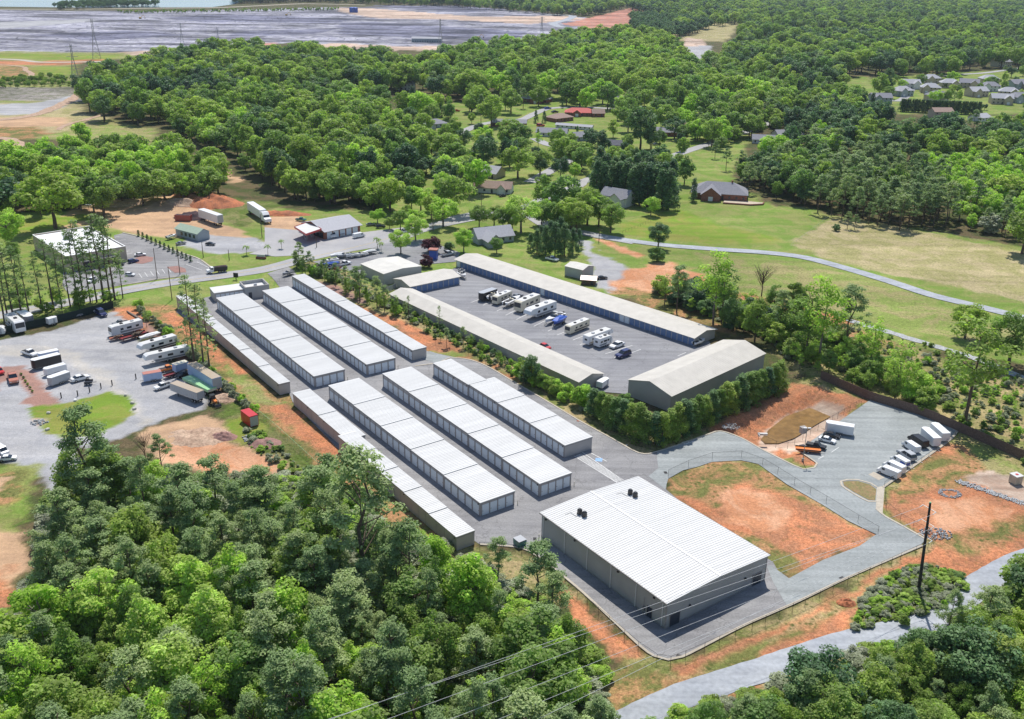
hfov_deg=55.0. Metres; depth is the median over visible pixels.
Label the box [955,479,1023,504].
gravel riprap
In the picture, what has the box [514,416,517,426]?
door
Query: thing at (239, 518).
pine tree
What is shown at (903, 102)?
conifer tree
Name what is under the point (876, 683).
broadleaf tree
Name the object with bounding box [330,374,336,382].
door
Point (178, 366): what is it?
enclosed trailer
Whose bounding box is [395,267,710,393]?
courtyard
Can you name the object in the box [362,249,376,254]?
motor boat
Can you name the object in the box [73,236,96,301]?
pine tree
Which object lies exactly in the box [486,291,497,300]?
motor boat
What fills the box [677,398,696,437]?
conifer tree
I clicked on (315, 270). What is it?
shrub
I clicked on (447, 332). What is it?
pine tree
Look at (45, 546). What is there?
pine tree
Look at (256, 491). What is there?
pine tree
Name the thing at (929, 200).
pine tree
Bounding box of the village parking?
[314,239,459,272]
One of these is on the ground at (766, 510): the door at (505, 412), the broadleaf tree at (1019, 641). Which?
the broadleaf tree at (1019, 641)
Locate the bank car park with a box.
[63,233,211,293]
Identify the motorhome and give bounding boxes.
[4,312,25,333]
[108,318,142,335]
[492,290,511,304]
[514,293,539,311]
[564,317,589,333]
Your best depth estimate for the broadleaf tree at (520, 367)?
272.01 m
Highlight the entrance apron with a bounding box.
[268,267,291,275]
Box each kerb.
[119,276,179,285]
[122,232,209,266]
[415,357,817,469]
[480,543,922,660]
[840,479,877,501]
[876,509,923,538]
[882,431,957,487]
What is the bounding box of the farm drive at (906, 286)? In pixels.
[597,234,1023,318]
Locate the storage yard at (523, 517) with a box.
[177,272,785,657]
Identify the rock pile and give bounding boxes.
[30,418,48,424]
[722,423,740,429]
[919,527,952,539]
[938,488,961,497]
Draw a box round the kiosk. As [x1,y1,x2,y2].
[428,247,438,259]
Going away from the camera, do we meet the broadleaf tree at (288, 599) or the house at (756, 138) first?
the broadleaf tree at (288, 599)
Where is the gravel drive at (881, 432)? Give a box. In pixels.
[649,400,954,604]
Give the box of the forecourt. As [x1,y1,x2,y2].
[250,227,419,255]
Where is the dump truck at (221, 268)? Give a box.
[206,265,227,273]
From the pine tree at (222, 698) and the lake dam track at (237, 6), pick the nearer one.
the pine tree at (222, 698)
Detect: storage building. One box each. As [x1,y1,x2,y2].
[176,294,290,394]
[209,284,243,301]
[216,293,344,386]
[262,286,395,374]
[292,274,426,360]
[292,389,365,443]
[328,378,514,515]
[338,431,474,550]
[382,367,571,496]
[389,288,604,388]
[394,269,460,291]
[433,359,486,396]
[454,253,717,345]
[469,377,592,457]
[628,340,765,410]
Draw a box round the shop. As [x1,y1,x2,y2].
[174,223,209,240]
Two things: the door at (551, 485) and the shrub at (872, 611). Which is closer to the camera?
the shrub at (872, 611)
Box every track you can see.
[0,64,34,79]
[0,94,78,120]
[0,137,26,147]
[2,59,100,62]
[56,114,105,129]
[120,3,352,8]
[545,14,576,26]
[612,548,1023,718]
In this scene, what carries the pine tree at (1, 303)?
on the ground at (766, 510)
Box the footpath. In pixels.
[876,486,884,512]
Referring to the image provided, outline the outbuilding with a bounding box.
[571,131,586,140]
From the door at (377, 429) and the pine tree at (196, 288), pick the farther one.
the pine tree at (196, 288)
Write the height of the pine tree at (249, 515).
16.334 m
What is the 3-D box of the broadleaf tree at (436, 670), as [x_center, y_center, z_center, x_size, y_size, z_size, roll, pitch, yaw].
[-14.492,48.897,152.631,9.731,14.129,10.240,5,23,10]
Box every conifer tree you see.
[299,258,305,273]
[342,277,349,294]
[353,283,360,299]
[366,292,369,304]
[389,298,394,314]
[409,86,417,110]
[512,76,522,104]
[527,234,533,250]
[530,228,542,253]
[533,109,538,122]
[538,225,546,246]
[538,225,553,256]
[541,110,545,122]
[546,220,554,241]
[546,221,563,255]
[556,216,566,244]
[556,222,573,255]
[566,227,580,253]
[575,228,583,246]
[583,388,599,416]
[587,159,605,195]
[590,145,605,181]
[592,391,605,419]
[595,161,610,192]
[597,153,612,185]
[598,394,614,424]
[603,397,627,429]
[604,165,619,187]
[612,161,624,187]
[612,398,631,430]
[616,160,631,188]
[618,402,640,441]
[619,154,626,161]
[624,157,632,178]
[624,402,649,445]
[626,165,640,205]
[631,162,648,204]
[633,153,641,163]
[633,410,656,444]
[635,164,656,206]
[640,162,656,200]
[645,166,661,196]
[646,411,665,446]
[648,155,655,165]
[652,167,671,209]
[652,411,672,446]
[659,167,680,209]
[660,162,671,193]
[661,407,680,442]
[664,170,679,204]
[669,158,682,191]
[669,401,690,439]
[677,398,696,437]
[685,398,701,434]
[693,394,710,427]
[699,395,714,426]
[703,56,712,65]
[707,388,721,424]
[708,389,731,416]
[718,381,739,416]
[727,381,743,413]
[729,372,751,411]
[738,371,761,407]
[744,370,765,402]
[755,369,771,398]
[761,366,777,393]
[764,363,785,397]
[769,359,790,391]
[790,132,800,148]
[795,79,800,93]
[869,92,875,102]
[898,98,903,111]
[900,98,905,111]
[913,99,919,111]
[915,99,921,112]
[923,99,928,112]
[957,100,962,113]
[960,101,965,113]
[963,101,969,114]
[968,101,973,113]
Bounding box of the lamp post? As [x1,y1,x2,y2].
[801,427,810,460]
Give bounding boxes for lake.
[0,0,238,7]
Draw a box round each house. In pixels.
[396,81,415,89]
[411,119,446,129]
[471,224,514,247]
[473,180,514,194]
[482,165,505,178]
[492,118,527,126]
[520,95,551,103]
[535,127,568,136]
[545,113,573,121]
[564,107,591,116]
[600,186,635,208]
[608,139,632,148]
[656,127,686,136]
[691,180,747,201]
[751,134,775,143]
[772,129,804,138]
[867,93,892,103]
[892,86,914,96]
[898,79,921,88]
[919,83,940,92]
[920,74,941,82]
[923,90,948,100]
[927,107,954,117]
[939,78,960,87]
[959,78,979,87]
[964,86,989,96]
[967,113,990,121]
[977,75,999,83]
[983,81,1001,91]
[988,93,1014,104]
[990,59,1012,66]
[998,87,1019,93]
[1005,79,1023,88]
[1011,92,1023,102]
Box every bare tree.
[132,430,150,460]
[755,264,778,296]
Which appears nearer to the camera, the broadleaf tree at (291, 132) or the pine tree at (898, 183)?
the pine tree at (898, 183)
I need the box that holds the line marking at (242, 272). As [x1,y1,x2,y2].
[14,222,447,312]
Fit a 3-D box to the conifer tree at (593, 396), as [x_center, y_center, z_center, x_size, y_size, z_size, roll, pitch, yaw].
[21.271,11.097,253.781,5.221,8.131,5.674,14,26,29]
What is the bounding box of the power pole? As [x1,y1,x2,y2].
[917,502,935,587]
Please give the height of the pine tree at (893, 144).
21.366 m
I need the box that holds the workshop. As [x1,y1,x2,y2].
[361,256,421,284]
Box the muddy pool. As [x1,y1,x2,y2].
[761,408,830,442]
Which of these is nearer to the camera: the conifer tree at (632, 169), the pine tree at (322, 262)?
the pine tree at (322, 262)
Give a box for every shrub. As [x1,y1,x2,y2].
[131,299,143,307]
[137,305,145,313]
[142,310,152,319]
[149,315,156,321]
[157,323,163,331]
[162,323,173,329]
[162,326,174,335]
[185,348,195,358]
[190,351,200,359]
[202,360,211,367]
[221,380,227,390]
[223,383,234,392]
[228,389,235,397]
[237,393,246,401]
[240,398,247,404]
[242,401,250,408]
[249,403,259,412]
[307,265,315,274]
[312,266,322,276]
[323,270,334,281]
[391,305,401,315]
[419,254,433,266]
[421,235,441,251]
[443,242,454,249]
[473,122,483,129]
[482,344,489,351]
[512,362,522,376]
[519,374,529,383]
[527,371,541,386]
[535,374,548,389]
[542,376,555,391]
[547,383,561,396]
[549,378,563,388]
[556,390,568,402]
[560,382,573,396]
[570,383,592,407]
[618,393,633,404]
[648,247,665,261]
[666,292,680,304]
[675,282,694,303]
[683,284,718,307]
[686,276,702,288]
[686,302,696,310]
[695,297,715,314]
[716,297,740,311]
[723,319,735,329]
[742,297,755,306]
[755,306,777,325]
[782,330,811,351]
[782,339,802,355]
[786,282,808,299]
[810,343,827,359]
[823,327,850,348]
[825,331,851,352]
[832,224,840,230]
[843,350,869,368]
[854,357,889,384]
[870,609,878,616]
[881,375,896,390]
[884,353,902,372]
[898,369,937,399]
[898,615,910,625]
[910,585,924,593]
[914,394,936,410]
[914,608,924,615]
[920,352,931,357]
[921,356,931,362]
[923,577,936,588]
[930,360,937,365]
[933,374,940,379]
[937,384,945,392]
[941,394,951,400]
[941,400,956,409]
[941,599,948,606]
[942,377,949,383]
[956,415,965,422]
[959,386,968,393]
[960,412,971,420]
[962,421,972,426]
[970,407,978,415]
[977,212,1003,233]
[979,420,987,428]
[985,413,997,421]
[987,397,996,403]
[996,416,1004,423]
[996,425,1003,432]
[999,412,1009,419]
[1002,395,1012,403]
[1003,405,1012,412]
[1004,380,1013,387]
[1012,426,1023,434]
[1012,432,1018,439]
[1016,378,1023,384]
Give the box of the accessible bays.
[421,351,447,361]
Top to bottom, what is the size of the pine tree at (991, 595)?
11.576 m
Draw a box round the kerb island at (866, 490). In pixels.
[843,481,875,499]
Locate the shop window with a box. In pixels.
[312,231,322,237]
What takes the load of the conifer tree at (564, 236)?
on the ground at (766, 510)
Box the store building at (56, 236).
[32,226,126,270]
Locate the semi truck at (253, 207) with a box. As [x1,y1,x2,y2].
[247,201,271,223]
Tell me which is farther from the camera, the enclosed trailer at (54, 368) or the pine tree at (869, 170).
the pine tree at (869, 170)
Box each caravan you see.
[0,325,9,333]
[136,333,176,350]
[142,344,189,361]
[523,299,556,316]
[583,327,612,344]
[593,333,612,346]
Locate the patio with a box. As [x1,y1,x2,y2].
[723,200,764,205]
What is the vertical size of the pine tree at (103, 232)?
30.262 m
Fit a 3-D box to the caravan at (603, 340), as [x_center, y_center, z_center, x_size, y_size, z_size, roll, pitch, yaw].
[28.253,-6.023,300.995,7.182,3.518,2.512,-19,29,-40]
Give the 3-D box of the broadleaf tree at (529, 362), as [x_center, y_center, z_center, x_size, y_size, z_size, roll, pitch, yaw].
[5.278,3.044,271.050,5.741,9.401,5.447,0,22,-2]
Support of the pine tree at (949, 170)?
on the ground at (766, 510)
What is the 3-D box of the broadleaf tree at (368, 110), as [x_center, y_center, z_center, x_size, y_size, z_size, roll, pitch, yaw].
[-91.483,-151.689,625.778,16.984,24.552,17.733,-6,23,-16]
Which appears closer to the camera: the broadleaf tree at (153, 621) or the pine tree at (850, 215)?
the broadleaf tree at (153, 621)
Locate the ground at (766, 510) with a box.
[0,0,1023,718]
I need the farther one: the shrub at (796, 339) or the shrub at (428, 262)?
the shrub at (428, 262)
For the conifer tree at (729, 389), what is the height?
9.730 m
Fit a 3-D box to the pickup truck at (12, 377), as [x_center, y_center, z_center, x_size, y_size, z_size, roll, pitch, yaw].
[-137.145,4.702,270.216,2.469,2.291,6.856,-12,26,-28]
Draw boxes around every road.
[0,213,511,318]
[380,121,768,240]
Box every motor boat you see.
[138,331,160,341]
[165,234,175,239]
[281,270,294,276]
[324,261,339,266]
[325,257,338,261]
[330,252,344,257]
[337,252,351,257]
[346,252,357,257]
[354,252,367,256]
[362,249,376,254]
[457,271,465,278]
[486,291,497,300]
[502,295,519,306]
[544,310,565,324]
[552,314,566,326]
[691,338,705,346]
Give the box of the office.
[239,278,268,298]
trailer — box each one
[16,310,33,321]
[29,352,61,368]
[37,348,58,356]
[41,362,66,375]
[45,316,57,324]
[47,370,70,385]
[84,379,92,385]
[107,334,122,339]
[117,330,148,340]
[142,369,161,381]
[162,371,176,377]
[170,380,204,402]
[172,360,188,371]
[173,211,205,220]
[182,375,216,395]
[187,361,221,389]
[198,208,223,225]
[478,287,496,300]
[596,377,608,387]
[795,445,824,453]
[821,420,854,435]
[920,427,941,445]
[930,422,950,440]
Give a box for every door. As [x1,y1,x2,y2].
[250,415,258,426]
[316,377,321,386]
[323,375,329,384]
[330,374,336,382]
[330,391,333,401]
[334,394,338,405]
[337,372,343,381]
[339,398,342,408]
[344,402,347,412]
[346,228,351,234]
[349,406,352,416]
[355,410,358,420]
[360,414,363,424]
[365,418,369,429]
[368,365,373,373]
[370,422,374,433]
[375,364,380,372]
[376,426,380,437]
[382,362,387,370]
[382,431,386,442]
[384,379,387,388]
[388,382,392,392]
[388,435,392,447]
[389,361,393,369]
[393,385,397,396]
[393,439,397,451]
[399,389,402,399]
[399,444,403,455]
[404,393,407,403]
[405,449,409,460]
[410,397,413,407]
[412,454,416,466]
[415,401,419,411]
[418,458,422,470]
[420,404,424,415]
[422,284,426,291]
[424,463,429,476]
[426,408,430,419]
[431,468,435,480]
[432,412,435,422]
[433,282,437,288]
[434,367,437,376]
[437,473,442,486]
[438,281,442,287]
[438,416,442,427]
[439,370,442,379]
[444,373,447,382]
[444,421,448,432]
[445,479,449,491]
[448,376,451,385]
[450,425,454,436]
[452,485,456,497]
[453,379,456,388]
[454,278,458,284]
[456,429,460,440]
[458,382,461,391]
[459,490,463,502]
[462,433,466,444]
[463,385,466,394]
[466,495,471,508]
[469,388,472,397]
[469,438,473,449]
[473,501,478,514]
[474,391,477,401]
[476,443,480,454]
[478,394,481,403]
[482,447,487,458]
[482,503,488,514]
[483,397,486,406]
[488,400,491,410]
[489,452,493,463]
[490,500,496,512]
[493,403,496,413]
[495,457,500,468]
[498,497,504,509]
[499,407,502,417]
[503,461,508,474]
[504,410,507,420]
[506,495,512,506]
[509,413,512,423]
[510,466,515,479]
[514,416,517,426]
[517,471,522,484]
[519,419,522,430]
[524,423,528,433]
[525,477,530,489]
[531,427,534,437]
[532,482,537,494]
[536,430,540,441]
[541,434,545,444]
[541,484,547,495]
[547,437,551,448]
[549,481,554,492]
[553,441,557,452]
[556,479,562,490]
[559,445,563,455]
[563,476,569,487]
[640,321,644,328]
[645,323,649,330]
[646,605,651,617]
[650,325,654,332]
[661,328,665,335]
[666,330,670,337]
[669,611,679,626]
[672,332,676,339]
[677,334,681,341]
[683,335,687,342]
[752,572,761,585]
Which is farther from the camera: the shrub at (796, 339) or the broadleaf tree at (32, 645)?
the shrub at (796, 339)
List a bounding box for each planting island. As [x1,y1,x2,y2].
[136,256,152,263]
[168,266,185,272]
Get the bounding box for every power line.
[330,521,917,718]
[332,507,918,718]
[389,514,932,718]
[452,529,929,718]
[500,543,927,718]
[539,535,915,718]
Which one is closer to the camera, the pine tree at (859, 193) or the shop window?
the shop window
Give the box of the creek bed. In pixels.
[846,319,1023,377]
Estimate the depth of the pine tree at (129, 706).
134.66 m
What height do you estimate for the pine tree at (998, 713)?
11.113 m
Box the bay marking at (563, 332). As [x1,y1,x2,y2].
[473,300,685,357]
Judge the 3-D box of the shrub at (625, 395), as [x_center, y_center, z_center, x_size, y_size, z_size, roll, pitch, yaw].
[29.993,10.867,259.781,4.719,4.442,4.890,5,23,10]
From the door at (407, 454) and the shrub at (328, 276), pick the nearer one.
the door at (407, 454)
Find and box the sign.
[256,254,265,258]
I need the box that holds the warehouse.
[539,476,770,628]
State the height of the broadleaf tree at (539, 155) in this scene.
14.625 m
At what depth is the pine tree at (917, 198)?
450.21 m
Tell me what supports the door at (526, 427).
in the storage building at (544, 425)
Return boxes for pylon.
[65,44,78,80]
[87,19,100,58]
[176,23,184,45]
[436,19,443,44]
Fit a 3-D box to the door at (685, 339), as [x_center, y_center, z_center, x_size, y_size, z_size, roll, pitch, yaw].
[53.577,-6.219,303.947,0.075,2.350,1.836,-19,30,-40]
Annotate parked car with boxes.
[0,454,17,461]
[70,374,89,381]
[95,307,107,316]
[125,272,135,275]
[127,258,138,263]
[134,252,145,256]
[539,342,551,348]
[597,275,607,279]
[609,340,624,348]
[614,348,631,358]
[818,435,836,443]
[823,431,840,438]
[896,449,917,460]
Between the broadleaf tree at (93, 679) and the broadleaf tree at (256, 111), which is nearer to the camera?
the broadleaf tree at (93, 679)
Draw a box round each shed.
[411,36,441,42]
[555,122,593,129]
[565,261,593,278]
[580,275,597,284]
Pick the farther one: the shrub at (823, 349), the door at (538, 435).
the shrub at (823, 349)
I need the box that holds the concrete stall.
[869,472,883,479]
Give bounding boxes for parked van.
[0,443,9,455]
[352,232,364,237]
[876,464,901,478]
[882,459,906,473]
[890,454,910,466]
[901,440,921,452]
[907,433,929,447]
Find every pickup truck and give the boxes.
[7,371,18,383]
[20,348,37,356]
[112,319,127,323]
[153,382,170,389]
[158,364,171,371]
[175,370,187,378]
[337,260,351,266]
[440,250,455,256]
[545,255,558,261]
[806,441,826,450]
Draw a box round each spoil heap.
[91,199,145,207]
[165,198,192,206]
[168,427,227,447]
[190,193,243,208]
[212,431,237,440]
[215,393,235,402]
[248,437,280,448]
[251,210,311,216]
[836,598,855,607]
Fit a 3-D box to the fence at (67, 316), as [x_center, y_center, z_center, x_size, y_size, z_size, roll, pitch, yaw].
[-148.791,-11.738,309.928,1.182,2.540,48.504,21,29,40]
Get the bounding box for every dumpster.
[174,214,191,220]
[513,535,526,547]
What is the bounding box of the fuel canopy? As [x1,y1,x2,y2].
[294,222,321,240]
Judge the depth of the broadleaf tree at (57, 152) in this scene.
492.23 m
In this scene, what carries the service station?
on the forecourt
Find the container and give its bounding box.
[240,408,258,426]
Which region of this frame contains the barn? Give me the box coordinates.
[591,109,605,116]
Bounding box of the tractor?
[208,393,221,407]
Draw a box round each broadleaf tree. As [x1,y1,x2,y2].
[0,139,29,169]
[0,168,16,208]
[0,176,21,205]
[0,207,25,241]
[0,705,19,718]
[1,639,62,709]
[4,241,21,262]
[6,148,40,176]
[6,582,71,642]
[8,639,51,692]
[9,166,83,228]
[10,673,94,718]
[15,146,29,158]
[20,152,51,177]
[25,645,69,689]
[28,172,43,215]
[39,143,81,161]
[41,156,68,176]
[41,621,100,693]
[43,146,67,159]
[47,160,82,182]
[49,448,93,503]
[63,566,137,638]
[63,571,113,621]
[67,687,121,718]
[68,154,89,166]
[70,122,91,141]
[76,171,125,214]
[78,674,104,696]
[79,165,89,177]
[79,611,107,652]
[80,449,130,504]
[85,180,117,218]
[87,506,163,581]
[93,641,130,689]
[95,610,119,644]
[98,578,145,628]
[107,502,160,574]
[108,583,151,631]
[109,664,152,699]
[114,592,171,661]
[117,133,149,151]
[118,474,139,497]
[119,160,145,198]
[124,139,143,152]
[124,666,164,701]
[128,686,179,718]
[131,533,189,603]
[131,630,204,710]
[139,459,170,495]
[150,146,178,172]
[151,692,184,718]
[152,141,181,161]
[153,553,199,619]
[154,142,192,165]
[157,535,180,555]
[160,554,218,618]
[162,131,195,159]
[163,613,192,647]
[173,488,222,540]
[175,583,234,654]
[180,161,196,180]
[186,654,229,718]
[189,99,227,125]
[198,629,232,668]
[199,542,262,605]
[200,156,232,192]
[200,698,226,718]
[205,629,281,700]
[217,715,237,718]
[219,605,251,662]
[230,122,244,153]
[236,124,253,155]
[236,678,273,718]
[241,134,269,173]
[242,105,280,122]
[246,114,262,144]
[251,116,279,143]
[256,148,280,185]
[257,576,311,652]
[259,112,279,122]
[259,130,292,153]
[261,118,291,138]
[264,542,287,579]
[270,518,344,595]
[273,156,291,191]
[276,97,310,118]
[280,129,303,152]
[281,112,303,134]
[285,134,321,169]
[288,122,309,134]
[288,638,327,711]
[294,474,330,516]
[295,134,314,170]
[298,506,335,543]
[299,679,380,718]
[305,154,343,196]
[306,111,325,136]
[308,118,346,137]
[319,94,341,113]
[320,113,347,136]
[323,127,359,148]
[328,140,353,151]
[331,117,354,141]
[335,112,359,133]
[335,639,358,682]
[336,157,351,180]
[340,618,375,649]
[342,700,395,718]
[345,161,375,200]
[350,642,386,693]
[351,146,377,167]
[354,161,378,181]
[355,101,380,124]
[358,124,385,141]
[364,125,384,147]
[369,84,393,100]
[374,293,379,304]
[376,108,411,127]
[379,127,405,148]
[379,292,387,311]
[379,564,446,624]
[382,138,403,154]
[385,116,405,134]
[386,596,411,623]
[388,229,411,253]
[388,634,451,702]
[391,296,398,309]
[392,142,421,180]
[398,599,436,638]
[402,106,417,120]
[402,698,421,718]
[403,214,428,240]
[406,185,433,210]
[409,609,461,678]
[413,113,435,131]
[414,135,430,156]
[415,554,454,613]
[418,533,451,573]
[423,153,432,174]
[432,135,442,151]
[432,154,465,183]
[436,175,477,213]
[438,143,467,159]
[439,552,497,621]
[446,116,463,133]
[449,638,475,680]
[450,560,504,618]
[453,227,473,252]
[453,613,472,646]
[463,159,491,193]
[463,675,491,718]
[464,612,497,671]
[468,205,488,226]
[469,137,499,164]
[476,94,503,126]
[476,339,483,353]
[485,607,577,691]
[486,204,501,225]
[488,641,581,718]
[489,237,503,252]
[491,596,532,637]
[493,208,510,224]
[495,350,501,361]
[496,607,532,656]
[499,88,522,113]
[500,194,542,232]
[501,145,536,178]
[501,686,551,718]
[507,211,517,228]
[515,356,524,370]
[519,357,533,370]
[521,354,540,385]
[528,149,553,173]
[531,173,551,200]
[535,370,544,384]
[540,624,578,671]
[542,174,581,202]
[547,612,592,664]
[549,186,571,207]
[562,201,593,232]
[564,659,591,703]
[567,97,576,103]
[569,162,581,177]
[573,187,603,225]
[586,156,595,169]
[599,202,625,232]
[601,139,611,148]
[607,119,619,137]
[616,106,634,131]
[624,105,657,149]
[641,196,661,215]
[647,223,671,246]
[654,152,674,164]
[655,128,666,146]
[657,273,671,304]
[674,132,684,143]
[677,155,696,184]
[682,699,728,718]
[691,249,735,323]
[707,264,740,322]
[714,136,727,150]
[722,297,745,330]
[729,693,800,718]
[741,297,770,341]
[754,686,786,705]
[765,284,783,304]
[773,697,801,718]
[779,294,806,331]
[781,125,801,146]
[782,644,872,710]
[787,284,827,358]
[791,133,830,150]
[799,671,866,718]
[803,274,856,362]
[806,694,843,718]
[814,154,826,160]
[836,73,850,84]
[853,316,887,358]
[853,681,871,705]
[855,661,900,705]
[860,699,919,718]
[862,645,895,672]
[870,72,889,92]
[870,674,903,705]
[880,131,906,159]
[882,339,919,395]
[883,67,896,87]
[883,164,910,183]
[889,662,920,700]
[892,638,937,686]
[893,627,951,664]
[898,674,934,706]
[900,642,936,684]
[910,700,959,718]
[916,698,949,714]
[924,623,988,688]
[934,654,964,694]
[936,614,1023,691]
[940,314,1023,420]
[946,681,975,715]
[950,302,990,338]
[950,611,965,626]
[955,605,991,629]
[962,711,999,718]
[966,611,1019,642]
[967,661,1023,708]
[981,628,1023,685]
[989,309,1023,365]
[1004,210,1023,253]
[1007,707,1023,718]
[1008,686,1023,713]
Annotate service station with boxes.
[301,214,361,238]
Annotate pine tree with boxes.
[0,242,25,311]
[0,246,31,310]
[0,252,9,322]
[0,260,17,312]
[0,633,32,673]
[0,665,19,715]
[13,253,35,311]
[20,609,64,648]
[23,486,84,551]
[24,553,60,585]
[25,539,68,596]
[27,251,45,312]
[33,238,66,309]
[35,700,72,718]
[40,532,93,582]
[44,242,69,307]
[46,510,79,552]
[46,561,85,617]
[52,400,123,493]
[54,241,80,306]
[57,580,75,609]
[59,230,85,304]
[61,219,88,299]
[64,524,98,573]
[65,466,110,521]
[66,514,81,538]
[70,636,97,677]
[72,492,105,518]
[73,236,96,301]
[74,514,132,567]
[76,226,104,302]
[79,438,119,483]
[80,213,109,301]
[81,500,115,545]
[88,216,120,300]
[88,564,106,586]
[91,708,132,718]
[94,219,127,299]
[94,543,136,590]
[96,661,113,700]
[100,506,117,521]
[101,456,144,504]
[101,643,166,711]
[104,533,152,595]
[105,540,144,592]
[111,252,127,297]
[115,695,160,718]
[122,455,159,506]
[127,500,167,540]
[133,558,167,602]
[145,433,176,466]
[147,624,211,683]
[148,461,206,539]
[148,485,187,540]
[159,510,175,533]
[162,674,206,718]
[168,480,225,539]
[174,498,214,555]
[175,527,215,570]
[177,274,212,361]
[181,317,190,346]
[181,525,214,564]
[186,283,208,362]
[188,324,200,354]
[192,296,217,366]
[194,452,241,530]
[203,510,243,560]
[203,681,224,699]
[207,544,222,565]
[212,564,245,606]
[215,481,257,535]
[221,558,281,622]
[229,464,273,519]
[230,588,298,645]
[231,510,257,540]
[231,542,265,570]
[233,507,270,559]
[234,484,276,525]
[234,690,269,718]
[236,543,275,603]
[239,465,290,522]
[242,607,297,663]
[243,530,270,559]
[245,508,278,548]
[256,516,284,563]
[258,647,318,718]
[262,652,336,718]
[270,529,322,601]
[275,505,304,533]
[281,502,307,535]
[286,544,339,607]
[288,515,303,532]
[290,464,338,524]
[291,242,303,258]
[292,251,299,269]
[294,464,314,510]
[295,532,339,588]
[297,452,346,502]
[298,605,348,685]
[300,255,310,273]
[301,592,329,634]
[302,251,314,273]
[306,488,349,543]
[306,554,339,615]
[307,626,349,688]
[310,579,374,645]
[317,258,328,279]
[318,442,416,592]
[318,535,351,594]
[320,567,373,629]
[327,479,350,515]
[328,590,377,649]
[330,262,340,286]
[330,518,350,540]
[340,266,350,282]
[341,556,386,610]
[345,528,370,560]
[347,266,362,290]
[347,660,383,701]
[348,265,368,301]
[348,647,386,700]
[349,516,381,559]
[350,615,375,647]
[359,644,414,718]
[361,615,421,695]
[362,528,384,571]
[366,553,395,600]
[369,276,381,304]
[371,528,412,582]
[371,610,391,646]
[375,646,419,718]
[379,285,390,307]
[379,515,432,593]
[383,530,417,578]
[389,663,445,718]
[405,295,410,319]
[414,567,444,624]
[420,312,427,322]
[424,705,454,718]
[429,612,448,638]
[436,305,442,329]
[442,327,450,346]
[444,694,468,718]
[448,684,477,718]
[449,677,496,718]
[452,623,504,681]
[452,657,476,687]
[459,326,469,347]
[466,670,515,718]
[475,94,483,111]
[483,536,512,578]
[487,588,507,623]
[512,537,568,609]
[518,366,526,381]
[520,601,565,648]
[523,570,573,615]
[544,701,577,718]
[578,693,621,718]
[578,701,608,718]
[666,264,692,312]
[711,141,719,152]
[720,148,733,165]
[723,91,732,104]
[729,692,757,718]
[734,149,747,176]
[740,161,758,189]
[763,152,782,167]
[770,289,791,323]
[776,145,787,160]
[782,143,790,153]
[783,667,826,711]
[789,164,807,199]
[808,123,822,133]
[809,127,822,134]
[809,173,829,212]
[818,169,842,206]
[821,148,834,160]
[821,176,837,208]
[827,153,845,173]
[827,160,839,199]
[830,156,843,176]
[831,128,846,151]
[834,283,874,356]
[835,169,853,208]
[837,173,855,212]
[838,146,848,177]
[838,150,852,178]
[840,154,864,177]
[840,167,849,205]
[843,173,860,210]
[844,211,853,227]
[847,150,864,168]
[847,176,868,202]
[848,186,866,219]
[852,214,859,229]
[853,149,866,168]
[853,170,866,209]
[855,178,876,216]
[857,653,900,688]
[858,161,877,188]
[859,177,877,215]
[862,157,875,170]
[863,135,873,152]
[864,144,875,162]
[865,143,883,166]
[868,134,882,161]
[871,153,881,168]
[871,194,888,225]
[874,165,888,181]
[874,183,892,220]
[880,177,902,215]
[881,147,893,166]
[885,141,901,164]
[885,150,906,169]
[887,162,899,171]
[887,187,900,220]
[888,123,901,136]
[888,182,901,215]
[889,175,902,193]
[890,154,906,168]
[892,183,913,225]
[893,192,916,230]
[898,182,925,223]
[900,142,906,160]
[900,161,907,172]
[900,194,921,228]
[907,152,918,169]
[907,152,930,175]
[907,162,922,182]
[908,173,925,210]
[910,170,920,184]
[910,185,923,218]
[916,183,933,219]
[917,191,934,225]
[918,152,929,168]
[921,166,936,181]
[923,183,942,222]
[923,678,945,702]
[925,177,939,212]
[925,190,946,225]
[929,186,950,221]
[930,158,947,173]
[930,165,945,205]
[933,176,948,212]
[933,588,968,628]
[934,178,949,218]
[938,180,962,226]
[943,165,952,178]
[945,183,966,215]
[965,584,1011,625]
[966,178,991,211]
[969,680,1007,718]
[987,619,1005,643]
[987,705,1014,718]
[991,596,1015,617]
[997,197,1014,232]
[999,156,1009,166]
[1000,203,1014,237]
[1002,190,1016,223]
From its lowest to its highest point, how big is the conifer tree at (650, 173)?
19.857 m
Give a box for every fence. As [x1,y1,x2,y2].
[0,301,113,335]
[258,410,317,465]
[381,283,395,290]
[440,339,650,447]
[482,540,928,664]
[656,371,805,448]
[668,451,878,530]
[721,398,862,448]
[820,371,1023,458]
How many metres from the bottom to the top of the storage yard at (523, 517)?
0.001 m
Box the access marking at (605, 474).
[575,452,620,482]
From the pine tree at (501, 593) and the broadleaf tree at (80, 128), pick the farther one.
the broadleaf tree at (80, 128)
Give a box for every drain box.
[799,425,807,433]
[1008,472,1023,484]
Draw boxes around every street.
[464,106,613,130]
[526,215,631,243]
[868,67,1019,100]

